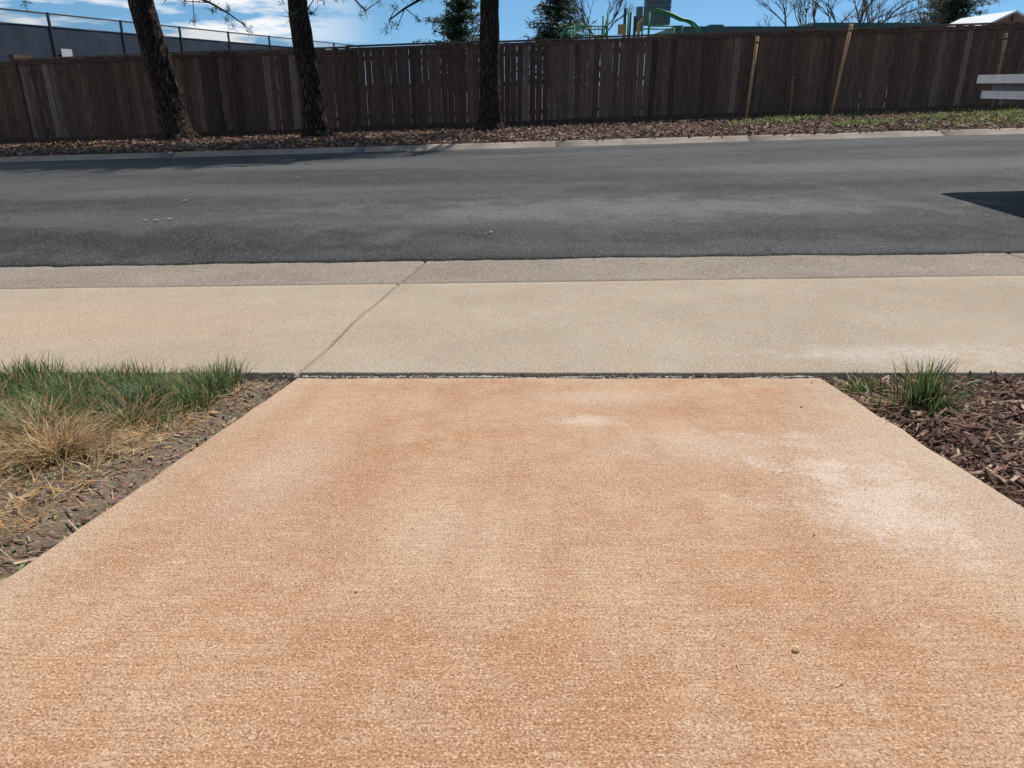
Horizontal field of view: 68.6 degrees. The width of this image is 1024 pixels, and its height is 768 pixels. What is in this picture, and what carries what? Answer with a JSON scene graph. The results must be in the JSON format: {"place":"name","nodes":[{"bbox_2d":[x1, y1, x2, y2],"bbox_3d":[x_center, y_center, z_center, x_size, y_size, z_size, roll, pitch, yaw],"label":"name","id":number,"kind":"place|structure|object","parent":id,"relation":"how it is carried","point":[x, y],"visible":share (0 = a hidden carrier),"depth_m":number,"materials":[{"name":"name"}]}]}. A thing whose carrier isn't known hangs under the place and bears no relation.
{"place":"outdoors","nodes":[
{"label":"outdoors","id":0,"kind":"place"},
{"bbox_2d":[0,253,1023,381],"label":"sidewalk","id":1,"kind":"structure","parent":0,"point":[749,316],"depth_m":2.76,"materials":[{"name":"concrete"}]},
{"bbox_2d":[3,255,895,687],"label":"loose pebbles","id":2,"kind":"object","parent":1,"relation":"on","point":[795,649],"visible":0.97,"depth_m":0.83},
{"bbox_2d":[252,294,1014,382],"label":"joint dirt","id":3,"kind":"structure","parent":1,"relation":"on","point":[387,294],"depth_m":2.52,"materials":[{"name":"soil"}]},
{"bbox_2d":[282,375,813,378],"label":"joint gravel","id":4,"kind":"structure","parent":3,"relation":"on","point":[627,376],"depth_m":2.15,"materials":[{"name":"grey concrete"}]},
{"bbox_2d":[0,134,1023,266],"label":"road","id":5,"kind":"structure","parent":0,"point":[939,195],"depth_m":5.56,"materials":[{"name":"grey asphalt"}]},
{"bbox_2d":[18,177,813,498],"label":"dead leaves","id":6,"kind":"object","parent":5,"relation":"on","point":[148,429],"visible":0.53,"depth_m":1.36,"materials":[{"name":"brown plant"}]},
{"bbox_2d":[977,74,1023,104],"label":"bench","id":7,"kind":"object","parent":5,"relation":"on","point":[1011,86],"visible":1,"depth_m":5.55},
{"bbox_2d":[0,85,1023,156],"bbox_3d":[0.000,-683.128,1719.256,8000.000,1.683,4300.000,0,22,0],"label":"ground","id":8,"kind":"structure","parent":0,"point":[610,133],"depth_m":13.32,"materials":[{"name":"brown wood"}]},
{"bbox_2d":[0,61,27,142],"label":"wooden fence","id":9,"kind":"object","parent":8,"relation":"on","point":[12,128],"visible":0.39,"depth_m":17.58,"materials":[{"name":"brown wood"}]},
{"bbox_2d":[8,54,33,141],"bbox_3d":[-10.980,-6.482,17.116,0.120,1.860,0.700,0,22,0],"label":"fence return","id":10,"kind":"object","parent":8,"relation":"on","point":[21,99],"visible":0.43,"depth_m":16.78,"materials":[{"name":"brown wood"}]},
{"bbox_2d":[20,0,255,140],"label":"pine tree","id":11,"kind":"object","parent":8,"relation":"on","point":[174,121],"visible":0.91,"depth_m":15.40,"materials":[{"name":"brown plant"}]},
{"bbox_2d":[0,379,286,579],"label":"soil bed","id":12,"kind":"object","parent":8,"relation":"on","point":[60,526],"visible":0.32,"depth_m":1.33,"materials":[{"name":"brown soil"}]},
{"bbox_2d":[0,351,269,562],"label":"grass","id":13,"kind":"structure","parent":12,"relation":"on","point":[46,403],"depth_m":1.67,"materials":[{"name":"green plant"}]},
{"bbox_2d":[0,377,292,581],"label":"garden debris","id":14,"kind":"object","parent":12,"relation":"on","point":[71,524],"visible":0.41,"depth_m":1.36,"materials":[{"name":"brown plant"}]},
{"bbox_2d":[0,8,367,132],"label":"chain link fence","id":15,"kind":"object","parent":8,"relation":"on","point":[38,41],"visible":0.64,"depth_m":24.29,"materials":[{"name":"metal"}]},
{"bbox_2d":[162,0,384,137],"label":"pine tree","id":16,"kind":"object","parent":8,"relation":"on","point":[315,123],"visible":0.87,"depth_m":14.64,"materials":[{"name":"brown plant"}]},
{"bbox_2d":[381,0,506,131],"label":"pine tree","id":17,"kind":"object","parent":8,"relation":"on","point":[489,115],"visible":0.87,"depth_m":15.12,"materials":[{"name":"brown plant"}]},
{"bbox_2d":[413,0,479,91],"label":"conifer tree","id":18,"kind":"object","parent":8,"relation":"on","point":[456,27],"visible":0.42,"depth_m":53.69,"materials":[{"name":"green plant"}]},
{"bbox_2d":[0,378,1023,767],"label":"walkway","id":19,"kind":"structure","parent":8,"relation":"on","point":[568,572],"depth_m":0.95,"materials":[{"name":"orange concrete"}]},
{"bbox_2d":[0,128,1023,161],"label":"kerb","id":20,"kind":"structure","parent":8,"relation":"on","point":[638,141],"depth_m":11.94,"materials":[{"name":"concrete"}]},
{"bbox_2d":[13,21,1023,142],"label":"wooden fence","id":21,"kind":"object","parent":8,"relation":"on","point":[935,67],"visible":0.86,"depth_m":16.68,"materials":[{"name":"brown wood"}]},
{"bbox_2d":[519,0,600,87],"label":"conifer tree","id":22,"kind":"object","parent":8,"relation":"on","point":[552,28],"visible":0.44,"depth_m":55.41,"materials":[{"name":"green plant"}]},
{"bbox_2d":[564,0,634,71],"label":"bare tree","id":23,"kind":"object","parent":8,"relation":"on","point":[611,9],"visible":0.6,"depth_m":54.97,"materials":[{"name":"brown plant"}]},
{"bbox_2d":[560,8,701,98],"bbox_3d":[6.336,-16.268,37.651,7.970,4.501,2.103,0,22,0],"label":"playground equipment","id":24,"kind":"object","parent":8,"relation":"on","point":[672,15],"visible":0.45,"depth_m":36.24,"materials":[{"name":"green paint"}]},
{"bbox_2d":[600,18,670,53],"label":"deck","id":25,"kind":"structure","parent":24,"relation":"attached to","point":[621,29],"depth_m":36.17,"materials":[{"name":"plastic"}]},
{"bbox_2d":[622,8,636,37],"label":"poles","id":26,"kind":"object","parent":25,"relation":"attached to","point":[634,21],"visible":0.29,"depth_m":36.62,"materials":[{"name":"metal"}]},
{"bbox_2d":[636,0,671,31],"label":"tower panels","id":27,"kind":"object","parent":25,"relation":"on","point":[656,18],"visible":0.88,"depth_m":36.87,"materials":[{"name":"plastic"}]},
{"bbox_2d":[745,36,758,117],"bbox_3d":[5.213,-6.579,16.306,0.113,1.767,0.272,10,24,23],"label":"wooden stake","id":28,"kind":"object","parent":8,"relation":"on","point":[756,42],"visible":0.84,"depth_m":16.25,"materials":[{"name":"brown wood"}]},
{"bbox_2d":[655,36,894,93],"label":"walls","id":29,"kind":"structure","parent":8,"relation":"on","point":[720,58],"depth_m":47.44,"materials":[{"name":"beige brick"}]},
{"bbox_2d":[645,23,948,43],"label":"roof","id":30,"kind":"structure","parent":29,"relation":"on","point":[707,28],"depth_m":45.66,"materials":[{"name":"teal metal"}]},
{"bbox_2d":[756,0,826,31],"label":"bare tree","id":31,"kind":"object","parent":8,"relation":"on","point":[778,5],"visible":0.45,"depth_m":46.79,"materials":[{"name":"brown plant"}]},
{"bbox_2d":[788,71,795,115],"bbox_3d":[6.151,-6.316,16.518,0.094,1.061,0.240,2,22,6],"label":"wooden stake","id":32,"kind":"object","parent":8,"relation":"on","point":[793,74],"visible":0.84,"depth_m":16.47,"materials":[{"name":"brown wood"}]},
{"bbox_2d":[788,0,861,24],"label":"bare tree","id":33,"kind":"object","parent":8,"relation":"on","point":[816,2],"visible":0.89,"depth_m":49.26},
{"bbox_2d":[829,24,852,115],"bbox_3d":[7.111,-6.723,16.260,0.356,1.950,0.117,-13,25,-29],"label":"wooden stake","id":34,"kind":"object","parent":8,"relation":"on","point":[850,30],"visible":0.84,"depth_m":16.20,"materials":[{"name":"brown wood"}]},
{"bbox_2d":[731,105,1023,127],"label":"weeds","id":35,"kind":"object","parent":8,"relation":"in","point":[782,121],"visible":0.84,"depth_m":14.58,"materials":[{"name":"green plant"}]},
{"bbox_2d":[837,0,924,66],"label":"bare tree","id":36,"kind":"object","parent":8,"relation":"on","point":[871,12],"visible":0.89,"depth_m":45.25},
{"bbox_2d":[848,0,927,22],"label":"bare tree","id":37,"kind":"object","parent":8,"relation":"on","point":[854,2],"visible":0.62,"depth_m":52.35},
{"bbox_2d":[822,370,1023,507],"bbox_3d":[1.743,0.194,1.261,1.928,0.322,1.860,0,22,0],"label":"bark mulch","id":38,"kind":"object","parent":8,"relation":"on","point":[990,471],"visible":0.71,"depth_m":1.67,"materials":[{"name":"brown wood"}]},
{"bbox_2d":[812,368,901,397],"bbox_3d":[0.965,0.000,2.005,0.302,0.087,0.253,6,22,14],"label":"grass tuft","id":39,"kind":"object","parent":38,"relation":"on","point":[851,389],"visible":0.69,"depth_m":2.00,"materials":[{"name":"green plant"}]},
{"bbox_2d":[838,352,1008,430],"bbox_3d":[1.017,0.008,1.798,0.401,0.181,0.448,0,22,0],"label":"grass tuft","id":40,"kind":"object","parent":38,"relation":"on","point":[926,392],"visible":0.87,"depth_m":1.80,"materials":[{"name":"green plant"}]},
{"bbox_2d":[909,0,960,23],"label":"bare tree","id":41,"kind":"object","parent":8,"relation":"on","point":[933,13],"visible":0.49,"depth_m":53.17,"materials":[{"name":"brown plant"}]},
{"bbox_2d":[910,0,972,22],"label":"conifer tree","id":42,"kind":"object","parent":8,"relation":"on","point":[929,14],"visible":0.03,"depth_m":67.69,"materials":[{"name":"green plant"}]},
{"bbox_2d":[906,0,1006,23],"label":"conifer tree","id":43,"kind":"object","parent":8,"relation":"on","point":[958,6],"visible":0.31,"depth_m":55.27,"materials":[{"name":"green plant"}]},
{"bbox_2d":[950,10,1023,32],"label":"picnic shelter","id":44,"kind":"object","parent":8,"relation":"on","point":[1013,16],"visible":0.26,"depth_m":46.33,"materials":[{"name":"white paint"}]},
{"bbox_2d":[990,33,1007,110],"bbox_3d":[10.533,-6.691,16.262,0.101,1.657,0.248,5,22,11],"label":"wooden stake","id":45,"kind":"object","parent":8,"relation":"on","point":[1005,39],"visible":0.7,"depth_m":16.15,"materials":[{"name":"brown wood"}]},
{"bbox_2d":[0,0,1023,84],"label":"sky","id":46,"kind":"structure","parent":0,"point":[336,22],"materials":[{"name":"blue"}]}
]}

